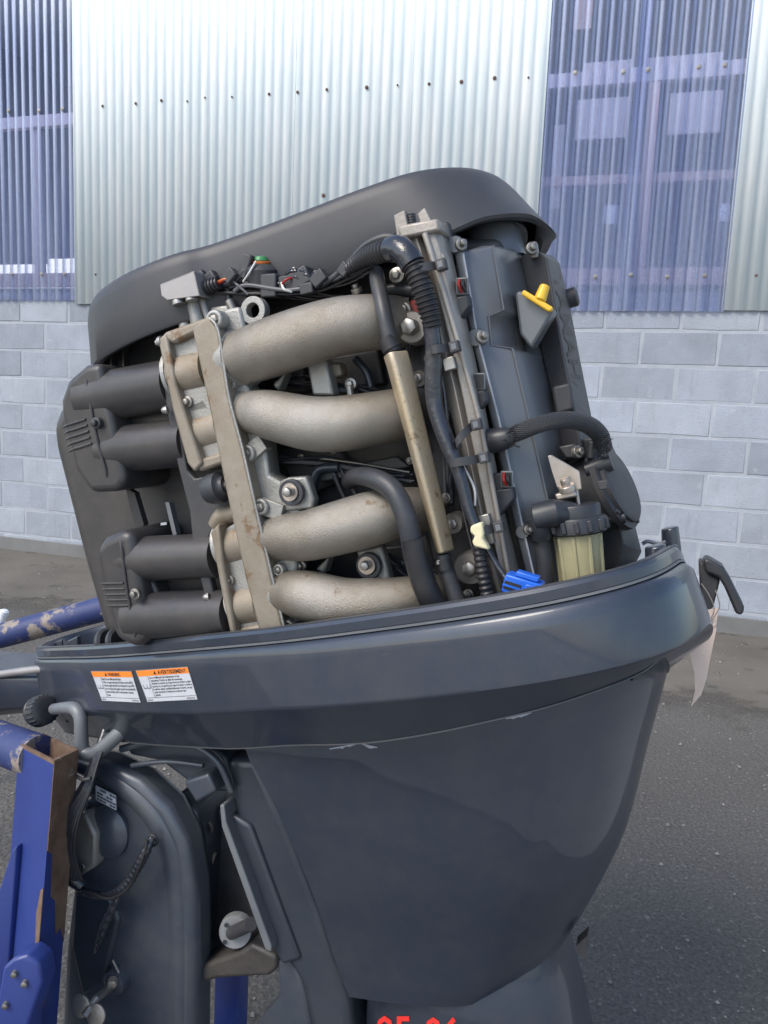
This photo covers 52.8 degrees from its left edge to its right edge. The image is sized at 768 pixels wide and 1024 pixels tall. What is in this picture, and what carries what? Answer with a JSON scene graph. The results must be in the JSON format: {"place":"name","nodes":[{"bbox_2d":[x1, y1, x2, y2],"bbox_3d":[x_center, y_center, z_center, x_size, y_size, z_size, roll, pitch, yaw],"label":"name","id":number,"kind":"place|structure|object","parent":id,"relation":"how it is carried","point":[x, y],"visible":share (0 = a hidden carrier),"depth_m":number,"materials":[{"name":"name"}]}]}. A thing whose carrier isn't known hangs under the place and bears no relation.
{"place":"outdoors","nodes":[
{"label":"outdoors","id":0,"kind":"place"},
{"bbox_2d":[0,598,767,1023],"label":"ground","id":1,"kind":"structure","parent":0,"point":[690,886],"depth_m":1.95,"materials":[{"name":"grey asphalt"}]},
{"bbox_2d":[0,609,8,622],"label":"white rod","id":2,"kind":"object","parent":1,"relation":"on","point":[4,613],"visible":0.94,"depth_m":2.19,"materials":[{"name":"white plastic"}]},
{"bbox_2d":[0,597,248,1023],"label":"motor stand","id":3,"kind":"object","parent":1,"relation":"on","point":[34,891],"visible":0.76,"depth_m":1.08,"materials":[{"name":"blue paint"}]},
{"bbox_2d":[0,167,743,1023],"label":"outboard motor","id":4,"kind":"object","parent":3,"relation":"attached to","point":[388,645],"visible":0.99,"depth_m":0.88,"materials":[{"name":"paint"}]},
{"bbox_2d":[690,583,719,705],"bbox_3d":[0.375,0.159,0.915,0.030,0.156,0.022,5,8,17],"label":"paper tag","id":5,"kind":"object","parent":4,"relation":"hanging from","point":[700,656],"visible":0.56,"depth_m":0.92,"materials":[{"name":"white paper"}]},
{"bbox_2d":[0,0,767,637],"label":"warehouse","id":6,"kind":"structure","parent":1,"relation":"on","point":[620,146],"depth_m":4.54,"materials":[{"name":"paint"}]},
{"bbox_2d":[0,264,46,273],"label":"lit window","id":7,"kind":"structure","parent":6,"relation":"in","point":[23,265],"depth_m":6.31,"materials":[{"name":"white glass"}]},
{"bbox_2d":[52,259,69,272],"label":"lit window","id":8,"kind":"structure","parent":6,"relation":"in","point":[53,260],"depth_m":6.19,"materials":[{"name":"white glass"}]},
{"bbox_2d":[2,563,767,1017],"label":"grit","id":9,"kind":"object","parent":1,"relation":"on","point":[646,825],"visible":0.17,"depth_m":2.22,"materials":[{"name":"grey gravel"}]},
{"bbox_2d":[0,548,767,711],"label":"pavement","id":10,"kind":"structure","parent":0,"point":[746,660],"depth_m":4.13,"materials":[{"name":"concrete"}]}
]}

